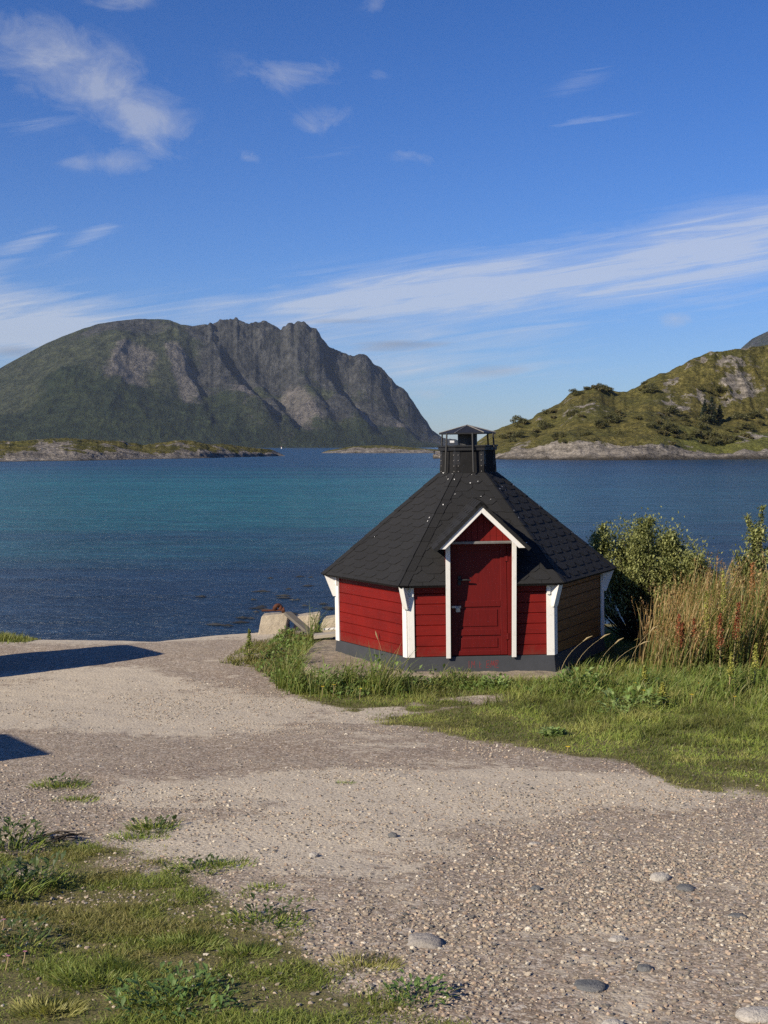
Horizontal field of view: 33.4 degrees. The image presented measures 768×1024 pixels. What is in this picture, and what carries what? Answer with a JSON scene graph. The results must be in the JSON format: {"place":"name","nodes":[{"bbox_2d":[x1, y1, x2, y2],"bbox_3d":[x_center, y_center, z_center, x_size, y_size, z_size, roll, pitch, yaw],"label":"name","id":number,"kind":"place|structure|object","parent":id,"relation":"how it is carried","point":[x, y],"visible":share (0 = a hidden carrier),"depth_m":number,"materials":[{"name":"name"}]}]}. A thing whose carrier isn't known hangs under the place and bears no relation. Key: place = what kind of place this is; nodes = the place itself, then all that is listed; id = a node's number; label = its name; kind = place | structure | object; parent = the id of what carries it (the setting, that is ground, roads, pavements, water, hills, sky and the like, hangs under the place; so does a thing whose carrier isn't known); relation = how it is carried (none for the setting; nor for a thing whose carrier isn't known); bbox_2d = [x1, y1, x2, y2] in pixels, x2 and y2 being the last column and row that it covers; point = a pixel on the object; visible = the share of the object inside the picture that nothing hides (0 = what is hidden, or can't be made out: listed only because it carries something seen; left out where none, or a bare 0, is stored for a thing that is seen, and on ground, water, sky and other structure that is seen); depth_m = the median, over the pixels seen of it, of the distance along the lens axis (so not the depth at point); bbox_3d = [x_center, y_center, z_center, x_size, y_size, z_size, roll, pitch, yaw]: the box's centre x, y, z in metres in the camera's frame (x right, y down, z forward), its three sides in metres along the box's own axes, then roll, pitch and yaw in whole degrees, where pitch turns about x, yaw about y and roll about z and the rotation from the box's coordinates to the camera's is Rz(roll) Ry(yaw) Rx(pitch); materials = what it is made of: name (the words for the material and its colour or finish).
{"place":"outdoors","nodes":[
{"label":"outdoors","id":0,"kind":"place"},
{"bbox_2d":[0,631,39,643],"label":"bank grass","id":1,"kind":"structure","parent":0,"point":[9,637],"depth_m":19.76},
{"bbox_2d":[0,438,284,461],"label":"island","id":2,"kind":"structure","parent":0,"point":[62,449],"depth_m":406.64,"materials":[{"name":"stone"}]},
{"bbox_2d":[0,317,457,447],"bbox_3d":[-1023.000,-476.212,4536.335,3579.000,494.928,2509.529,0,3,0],"label":"mountain","id":3,"kind":"structure","parent":0,"point":[235,381],"depth_m":4232.50,"materials":[{"name":"stone"}]},
{"bbox_2d":[0,833,479,1023],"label":"foreground grass","id":4,"kind":"structure","parent":0,"point":[147,918],"depth_m":5.75,"materials":[{"name":"plant"}]},
{"bbox_2d":[322,445,439,452],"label":"island","id":5,"kind":"structure","parent":0,"point":[376,449],"depth_m":778.50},
{"bbox_2d":[0,624,767,1023],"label":"ground","id":6,"kind":"structure","parent":0,"point":[98,662],"depth_m":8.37,"materials":[{"name":"gravel"}]},
{"bbox_2d":[0,856,65,905],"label":"leafy weed","id":7,"kind":"object","parent":6,"relation":"on","point":[35,860],"visible":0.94,"depth_m":6.68,"materials":[{"name":"green plant"}]},
{"bbox_2d":[0,910,66,961],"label":"clover","id":8,"kind":"object","parent":6,"relation":"on","point":[12,922],"visible":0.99,"depth_m":5.81,"materials":[{"name":"green plant"}]},
{"bbox_2d":[0,814,67,856],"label":"leafy weed","id":9,"kind":"object","parent":6,"relation":"on","point":[19,845],"visible":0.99,"depth_m":7.64,"materials":[{"name":"green plant"}]},
{"bbox_2d":[3,850,89,890],"bbox_3d":[-1.839,1.929,6.846,0.613,0.183,0.401,1,3,15],"label":"leafy weed","id":10,"kind":"object","parent":6,"relation":"on","point":[46,860],"visible":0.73,"depth_m":6.89,"materials":[{"name":"green plant"}]},
{"bbox_2d":[2,988,96,1020],"bbox_3d":[-1.325,1.933,5.007,0.355,0.058,0.338,2,4,38],"label":"grass clump","id":11,"kind":"object","parent":6,"relation":"on","point":[72,1006],"visible":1,"depth_m":5.02,"materials":[{"name":"plant"}]},
{"bbox_2d":[25,831,91,844],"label":"dry twigs","id":12,"kind":"object","parent":6,"relation":"on","point":[63,836],"visible":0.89,"depth_m":7.87,"materials":[{"name":"brown plant"}]},
{"bbox_2d":[26,772,92,790],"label":"grass tuft","id":13,"kind":"object","parent":6,"relation":"on","point":[55,785],"visible":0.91,"depth_m":9.65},
{"bbox_2d":[51,793,99,802],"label":"grass tuft","id":14,"kind":"object","parent":6,"relation":"on","point":[83,797],"visible":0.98,"depth_m":9.16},
{"bbox_2d":[36,950,155,993],"bbox_3d":[-1.191,1.932,5.356,0.491,0.071,0.441,2,3,31],"label":"grass clump","id":15,"kind":"object","parent":6,"relation":"on","point":[119,973],"visible":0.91,"depth_m":5.36,"materials":[{"name":"plant"}]},
{"bbox_2d":[104,826,171,842],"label":"grass tuft","id":16,"kind":"object","parent":6,"relation":"on","point":[141,836],"visible":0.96,"depth_m":7.97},
{"bbox_2d":[122,814,186,832],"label":"grass tuft","id":17,"kind":"object","parent":6,"relation":"on","point":[150,825],"visible":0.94,"depth_m":8.22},
{"bbox_2d":[98,960,242,1023],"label":"leafy weed","id":18,"kind":"object","parent":6,"relation":"on","point":[174,981],"visible":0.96,"depth_m":5.11,"materials":[{"name":"green plant"}]},
{"bbox_2d":[147,924,233,953],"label":"grass clump","id":19,"kind":"object","parent":6,"relation":"on","point":[202,942],"visible":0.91,"depth_m":5.83,"materials":[{"name":"plant"}]},
{"bbox_2d":[160,852,229,876],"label":"grass tuft","id":20,"kind":"object","parent":6,"relation":"on","point":[190,860],"visible":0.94,"depth_m":7.20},
{"bbox_2d":[188,854,258,869],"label":"grass tuft","id":21,"kind":"object","parent":6,"relation":"on","point":[233,863],"visible":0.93,"depth_m":7.29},
{"bbox_2d":[211,936,281,960],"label":"grass clump","id":22,"kind":"object","parent":6,"relation":"on","point":[253,949],"visible":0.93,"depth_m":5.72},
{"bbox_2d":[241,629,254,657],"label":"spike plant","id":23,"kind":"object","parent":6,"relation":"on","point":[249,642],"visible":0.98,"depth_m":17.65,"materials":[{"name":"green plant"}]},
{"bbox_2d":[240,877,285,891],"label":"grass tuft","id":24,"kind":"object","parent":6,"relation":"on","point":[274,884],"visible":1,"depth_m":6.79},
{"bbox_2d":[218,892,311,931],"bbox_3d":[-0.574,1.946,6.204,0.477,0.094,0.396,0,3,0],"label":"grass tuft","id":25,"kind":"object","parent":6,"relation":"on","point":[250,922],"visible":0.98,"depth_m":6.22,"materials":[{"name":"plant"}]},
{"bbox_2d":[258,611,289,633],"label":"stone block","id":26,"kind":"structure","parent":6,"relation":"on","point":[272,623],"depth_m":20.56,"materials":[{"name":"stone"}]},
{"bbox_2d":[262,603,284,612],"bbox_3d":[-1.791,1.558,20.727,0.380,0.160,0.112,0,3,0],"label":"shackle","id":27,"kind":"object","parent":26,"relation":"on","point":[279,606],"visible":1,"depth_m":20.70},
{"bbox_2d":[277,894,316,903],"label":"grass tuft","id":28,"kind":"object","parent":6,"relation":"on","point":[294,898],"visible":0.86,"depth_m":6.56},
{"bbox_2d":[284,611,309,630],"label":"beam","id":29,"kind":"structure","parent":6,"relation":"on","point":[294,618],"depth_m":20.03,"materials":[{"name":"grey wood"}]},
{"bbox_2d":[292,611,319,632],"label":"stone block","id":30,"kind":"structure","parent":6,"relation":"on","point":[305,616],"depth_m":20.82,"materials":[{"name":"stone"}]},
{"bbox_2d":[291,685,324,694],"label":"grass tuft","id":31,"kind":"object","parent":6,"relation":"on","point":[305,690],"visible":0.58,"depth_m":15.07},
{"bbox_2d":[309,852,318,857],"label":"stone","id":32,"kind":"object","parent":6,"relation":"on","point":[313,854],"visible":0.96,"depth_m":7.46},
{"bbox_2d":[302,663,334,678],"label":"leafy weed","id":33,"kind":"object","parent":6,"relation":"on","point":[311,675],"visible":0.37,"depth_m":16.04,"materials":[{"name":"green plant"}]},
{"bbox_2d":[321,615,335,631],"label":"stone block","id":34,"kind":"structure","parent":6,"relation":"on","point":[331,621],"depth_m":20.62,"materials":[{"name":"stone"}]},
{"bbox_2d":[348,659,382,676],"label":"leafy weed","id":35,"kind":"object","parent":6,"relation":"on","point":[367,663],"visible":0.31,"depth_m":16.09,"materials":[{"name":"green plant"}]},
{"bbox_2d":[325,947,406,975],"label":"grass clump","id":36,"kind":"object","parent":6,"relation":"on","point":[393,964],"visible":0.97,"depth_m":5.57,"materials":[{"name":"plant"}]},
{"bbox_2d":[388,832,397,837],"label":"stone","id":37,"kind":"object","parent":6,"relation":"on","point":[392,835],"visible":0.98,"depth_m":7.92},
{"bbox_2d":[394,665,438,689],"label":"leafy weed","id":38,"kind":"object","parent":6,"relation":"on","point":[419,677],"visible":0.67,"depth_m":15.31,"materials":[{"name":"green plant"}]},
{"bbox_2d":[380,969,462,1008],"bbox_3d":[0.143,1.929,5.148,0.371,0.086,0.317,0,3,0],"label":"leafy weed","id":39,"kind":"object","parent":6,"relation":"on","point":[417,981],"visible":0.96,"depth_m":5.17,"materials":[{"name":"green plant"}]},
{"bbox_2d":[406,933,442,948],"bbox_3d":[0.189,1.970,5.859,0.170,0.066,0.126,1,3,17],"label":"stone","id":40,"kind":"object","parent":6,"relation":"on","point":[425,940],"visible":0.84,"depth_m":5.82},
{"bbox_2d":[302,637,570,680],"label":"concrete slab","id":41,"kind":"structure","parent":6,"relation":"on","point":[328,649],"depth_m":16.73,"materials":[{"name":"concrete"}]},
{"bbox_2d":[314,631,335,638],"bbox_3d":[-0.853,1.827,19.018,0.371,0.050,0.260,-6,3,0],"label":"plank","id":42,"kind":"object","parent":41,"relation":"on","point":[324,634],"visible":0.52,"depth_m":18.89,"materials":[{"name":"brown wood"}]},
{"bbox_2d":[321,424,616,671],"bbox_3d":[1.185,0.385,17.752,4.145,3.194,3.798,-1,3,-1],"label":"grill hut","id":43,"kind":"object","parent":41,"relation":"on","point":[468,556],"visible":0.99,"depth_m":16.52,"materials":[{"name":"paint"}]},
{"bbox_2d":[450,544,508,655],"bbox_3d":[1.217,1.116,16.280,0.737,1.425,0.116,-1,3,-1],"label":"door","id":44,"kind":"structure","parent":43,"relation":"in","point":[478,572],"depth_m":16.30,"materials":[{"name":"red paint"}]},
{"bbox_2d":[219,601,767,701],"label":"weeds","id":45,"kind":"object","parent":6,"relation":"on","point":[289,676],"visible":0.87,"depth_m":15.37,"materials":[{"name":"green plant"}]},
{"bbox_2d":[478,673,515,688],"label":"leafy weed","id":46,"kind":"object","parent":6,"relation":"on","point":[498,680],"visible":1,"depth_m":15.41,"materials":[{"name":"green plant"}]},
{"bbox_2d":[530,885,541,890],"bbox_3d":[0.801,1.989,6.746,0.062,0.040,0.045,0,3,-2],"label":"stone","id":47,"kind":"object","parent":6,"relation":"on","point":[535,887],"visible":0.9,"depth_m":6.73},
{"bbox_2d":[538,726,567,736],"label":"leafy weed","id":48,"kind":"object","parent":6,"relation":"on","point":[550,731],"visible":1,"depth_m":12.16,"materials":[{"name":"green plant"}]},
{"bbox_2d":[550,666,607,689],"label":"leafy weed","id":49,"kind":"object","parent":6,"relation":"on","point":[581,678],"visible":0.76,"depth_m":15.32,"materials":[{"name":"green plant"}]},
{"bbox_2d":[574,979,605,992],"bbox_3d":[0.849,1.960,5.285,0.132,0.035,0.115,1,3,13],"label":"stone","id":50,"kind":"object","parent":6,"relation":"on","point":[590,985],"visible":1,"depth_m":5.26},
{"bbox_2d":[601,1019,624,1023],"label":"stone","id":51,"kind":"object","parent":6,"relation":"on","point":[611,1021],"visible":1,"depth_m":4.82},
{"bbox_2d":[599,701,634,717],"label":"leafy weed","id":52,"kind":"object","parent":6,"relation":"on","point":[618,706],"visible":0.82,"depth_m":13.53,"materials":[{"name":"green plant"}]},
{"bbox_2d":[608,935,626,941],"bbox_3d":[1.077,1.972,5.904,0.092,0.032,0.052,-1,3,-16],"label":"stone","id":53,"kind":"object","parent":6,"relation":"on","point":[616,938],"visible":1,"depth_m":5.89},
{"bbox_2d":[592,684,666,711],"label":"leafy weed","id":54,"kind":"object","parent":6,"relation":"on","point":[640,697],"visible":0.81,"depth_m":13.98,"materials":[{"name":"green plant"}]},
{"bbox_2d":[637,964,651,971],"bbox_3d":[1.120,1.964,5.497,0.070,0.039,0.059,0,3,7],"label":"stone","id":55,"kind":"object","parent":6,"relation":"on","point":[644,967],"visible":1,"depth_m":5.48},
{"bbox_2d":[637,665,653,689],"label":"spike plant","id":56,"kind":"object","parent":6,"relation":"on","point":[644,673],"visible":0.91,"depth_m":15.09,"materials":[{"name":"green plant"}]},
{"bbox_2d":[582,506,725,640],"bbox_3d":[4.075,0.968,19.684,2.647,2.123,2.139,0,3,0],"label":"willow bush","id":57,"kind":"object","parent":6,"relation":"on","point":[637,553],"visible":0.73,"depth_m":19.31,"materials":[{"name":"green plant"}]},
{"bbox_2d":[650,872,670,881],"bbox_3d":[1.505,1.995,6.972,0.116,0.058,0.102,0,3,-8],"label":"stone","id":58,"kind":"object","parent":6,"relation":"on","point":[660,877],"visible":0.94,"depth_m":6.94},
{"bbox_2d":[651,682,673,706],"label":"spike plant","id":59,"kind":"object","parent":6,"relation":"on","point":[662,692],"visible":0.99,"depth_m":14.04,"materials":[{"name":"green plant"}]},
{"bbox_2d":[669,614,684,668],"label":"dock plant","id":60,"kind":"object","parent":6,"relation":"on","point":[678,628],"visible":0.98,"depth_m":16.33,"materials":[{"name":"brown plant"}]},
{"bbox_2d":[671,622,686,666],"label":"dock plant","id":61,"kind":"object","parent":6,"relation":"on","point":[682,628],"visible":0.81,"depth_m":16.47,"materials":[{"name":"red plant"}]},
{"bbox_2d":[676,883,694,891],"bbox_3d":[1.593,1.990,6.766,0.098,0.042,0.102,1,3,10],"label":"stone","id":62,"kind":"object","parent":6,"relation":"on","point":[685,887],"visible":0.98,"depth_m":6.74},
{"bbox_2d":[648,542,726,615],"bbox_3d":[4.531,1.242,19.381,1.145,1.580,1.114,-2,4,-37],"label":"willow bush","id":63,"kind":"object","parent":6,"relation":"on","point":[679,566],"visible":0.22,"depth_m":19.14,"materials":[{"name":"green plant"}]},
{"bbox_2d":[688,618,700,667],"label":"dock plant","id":64,"kind":"object","parent":6,"relation":"on","point":[694,623],"visible":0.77,"depth_m":16.51,"materials":[{"name":"red plant"}]},
{"bbox_2d":[631,547,767,675],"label":"meadow grass","id":65,"kind":"structure","parent":6,"relation":"on","point":[660,638],"depth_m":17.05,"materials":[{"name":"plant"}]},
{"bbox_2d":[699,591,711,664],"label":"spike plant","id":66,"kind":"object","parent":6,"relation":"on","point":[706,609],"visible":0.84,"depth_m":16.81,"materials":[{"name":"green plant"}]},
{"bbox_2d":[709,613,724,670],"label":"dock plant","id":67,"kind":"object","parent":6,"relation":"on","point":[719,625],"visible":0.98,"depth_m":16.32,"materials":[{"name":"red plant"}]},
{"bbox_2d":[714,570,729,657],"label":"spike plant","id":68,"kind":"object","parent":6,"relation":"on","point":[723,582],"visible":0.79,"depth_m":17.24,"materials":[{"name":"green plant"}]},
{"bbox_2d":[720,652,738,691],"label":"spike plant","id":69,"kind":"object","parent":6,"relation":"on","point":[730,668],"visible":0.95,"depth_m":14.99,"materials":[{"name":"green plant"}]},
{"bbox_2d":[724,602,741,670],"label":"dock plant","id":70,"kind":"object","parent":6,"relation":"on","point":[737,618],"visible":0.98,"depth_m":16.43,"materials":[{"name":"brown plant"}]},
{"bbox_2d":[728,913,746,917],"bbox_3d":[1.731,1.980,6.271,0.091,0.029,0.061,0,3,8],"label":"stone","id":71,"kind":"object","parent":6,"relation":"on","point":[738,915],"visible":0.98,"depth_m":6.26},
{"bbox_2d":[739,595,749,659],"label":"dock plant","id":72,"kind":"object","parent":6,"relation":"on","point":[742,616],"visible":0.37,"depth_m":17.17,"materials":[{"name":"red plant"}]},
{"bbox_2d":[727,505,767,632],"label":"willow bush","id":73,"kind":"object","parent":6,"relation":"on","point":[756,538],"visible":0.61,"depth_m":18.66,"materials":[{"name":"green plant"}]},
{"bbox_2d":[735,1006,767,1023],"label":"stone","id":74,"kind":"object","parent":6,"relation":"on","point":[755,1014],"visible":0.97,"depth_m":4.90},
{"bbox_2d":[747,562,755,614],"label":"dock plant","id":75,"kind":"object","parent":6,"relation":"on","point":[752,565],"visible":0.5,"depth_m":17.59,"materials":[{"name":"brown plant"}]},
{"bbox_2d":[748,643,761,686],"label":"spike plant","id":76,"kind":"object","parent":6,"relation":"on","point":[755,656],"visible":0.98,"depth_m":15.34,"materials":[{"name":"green plant"}]},
{"bbox_2d":[0,448,767,641],"bbox_3d":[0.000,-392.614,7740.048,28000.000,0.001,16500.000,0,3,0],"label":"sea","id":77,"kind":"structure","parent":0,"point":[144,550],"depth_m":70.22,"materials":[{"name":"liquid"}]},
{"bbox_2d":[195,575,334,625],"bbox_3d":[-3.023,2.271,34.413,4.087,0.038,10.757,0,3,-9],"label":"seaweed","id":78,"kind":"object","parent":77,"relation":"on","point":[261,607],"visible":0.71,"depth_m":32.15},
{"bbox_2d":[0,0,767,440],"label":"sky","id":79,"kind":"structure","parent":0,"point":[505,207],"materials":[{"name":"blue"}]},
{"bbox_2d":[29,627,767,846],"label":"lawn grass","id":80,"kind":"structure","parent":0,"point":[683,721],"depth_m":12.98,"materials":[{"name":"plant"}]},
{"bbox_2d":[433,345,767,459],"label":"headland","id":81,"kind":"structure","parent":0,"point":[741,374],"depth_m":449.23,"materials":[{"name":"plant"}]},
{"bbox_2d":[510,430,526,436],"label":"shrub","id":82,"kind":"object","parent":81,"relation":"on","point":[519,433],"visible":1,"depth_m":437.93,"materials":[{"name":"green plant"}]},
{"bbox_2d":[510,415,529,423],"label":"shrub","id":83,"kind":"object","parent":81,"relation":"on","point":[515,419],"visible":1,"depth_m":464.05,"materials":[{"name":"green plant"}]},
{"bbox_2d":[537,419,555,428],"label":"shrub","id":84,"kind":"object","parent":81,"relation":"on","point":[545,424],"visible":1,"depth_m":445.86,"materials":[{"name":"green plant"}]},
{"bbox_2d":[565,408,577,415],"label":"shrub","id":85,"kind":"object","parent":81,"relation":"on","point":[572,411],"visible":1,"depth_m":441.29,"materials":[{"name":"green plant"}]},
{"bbox_2d":[568,388,583,394],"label":"shrub","id":86,"kind":"object","parent":81,"relation":"on","point":[574,390],"visible":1,"depth_m":482.24,"materials":[{"name":"green plant"}]},
{"bbox_2d":[593,419,607,425],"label":"shrub","id":87,"kind":"object","parent":81,"relation":"on","point":[596,422],"visible":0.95,"depth_m":422.73,"materials":[{"name":"green plant"}]},
{"bbox_2d":[600,412,614,418],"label":"shrub","id":88,"kind":"object","parent":81,"relation":"on","point":[609,415],"visible":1,"depth_m":432.45,"materials":[{"name":"green plant"}]},
{"bbox_2d":[605,415,623,422],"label":"shrub","id":89,"kind":"object","parent":81,"relation":"on","point":[617,418],"visible":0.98,"depth_m":427.22,"materials":[{"name":"green plant"}]},
{"bbox_2d":[641,386,659,393],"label":"shrub","id":90,"kind":"object","parent":81,"relation":"on","point":[654,388],"visible":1,"depth_m":475.37,"materials":[{"name":"green plant"}]},
{"bbox_2d":[645,420,656,427],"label":"shrub","id":91,"kind":"object","parent":81,"relation":"on","point":[652,424],"visible":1,"depth_m":418.36,"materials":[{"name":"green plant"}]},
{"bbox_2d":[658,422,677,429],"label":"shrub","id":92,"kind":"object","parent":81,"relation":"on","point":[672,424],"visible":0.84,"depth_m":422.21,"materials":[{"name":"green plant"}]},
{"bbox_2d":[661,424,675,431],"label":"shrub","id":93,"kind":"object","parent":81,"relation":"on","point":[671,429],"visible":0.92,"depth_m":419.11,"materials":[{"name":"green plant"}]},
{"bbox_2d":[663,405,682,413],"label":"shrub","id":94,"kind":"object","parent":81,"relation":"on","point":[671,409],"visible":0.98,"depth_m":448.46,"materials":[{"name":"green plant"}]},
{"bbox_2d":[689,429,704,437],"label":"shrub","id":95,"kind":"object","parent":81,"relation":"on","point":[696,432],"visible":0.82,"depth_m":424.84,"materials":[{"name":"green plant"}]},
{"bbox_2d":[696,422,708,427],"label":"shrub","id":96,"kind":"object","parent":81,"relation":"on","point":[703,424],"visible":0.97,"depth_m":442.73,"materials":[{"name":"green plant"}]},
{"bbox_2d":[696,414,711,421],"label":"shrub","id":97,"kind":"object","parent":81,"relation":"on","point":[704,418],"visible":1,"depth_m":450.11,"materials":[{"name":"green plant"}]},
{"bbox_2d":[699,400,709,421],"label":"spruce tree","id":98,"kind":"object","parent":81,"relation":"on","point":[703,408],"visible":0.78,"depth_m":454.81,"materials":[{"name":"green plant"}]},
{"bbox_2d":[705,397,718,422],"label":"spruce tree","id":99,"kind":"object","parent":81,"relation":"on","point":[711,406],"visible":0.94,"depth_m":455.66,"materials":[{"name":"green plant"}]},
{"bbox_2d":[706,436,722,445],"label":"shrub","id":100,"kind":"object","parent":81,"relation":"on","point":[712,442],"visible":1,"depth_m":418.23,"materials":[{"name":"green plant"}]},
{"bbox_2d":[715,404,724,423],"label":"spruce tree","id":101,"kind":"object","parent":81,"relation":"on","point":[719,414],"visible":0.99,"depth_m":458.26,"materials":[{"name":"green plant"}]},
{"bbox_2d":[714,385,730,392],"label":"shrub","id":102,"kind":"object","parent":81,"relation":"on","point":[720,387],"visible":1,"depth_m":480.93,"materials":[{"name":"green plant"}]},
{"bbox_2d":[731,411,749,419],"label":"shrub","id":103,"kind":"object","parent":81,"relation":"on","point":[741,416],"visible":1,"depth_m":462.55,"materials":[{"name":"green plant"}]},
{"bbox_2d":[740,423,756,429],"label":"shrub","id":104,"kind":"object","parent":81,"relation":"on","point":[744,426],"visible":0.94,"depth_m":450.92,"materials":[{"name":"green plant"}]},
{"bbox_2d":[745,410,761,417],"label":"shrub","id":105,"kind":"object","parent":81,"relation":"on","point":[753,412],"visible":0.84,"depth_m":467.22,"materials":[{"name":"green plant"}]},
{"bbox_2d":[504,651,767,713],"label":"long grass","id":106,"kind":"structure","parent":0,"point":[694,681],"depth_m":15.15,"materials":[{"name":"plant"}]},
{"bbox_2d":[741,331,767,348],"bbox_3d":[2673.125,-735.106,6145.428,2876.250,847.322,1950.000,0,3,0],"label":"mountain","id":107,"kind":"structure","parent":0,"point":[760,340],"depth_m":6386.94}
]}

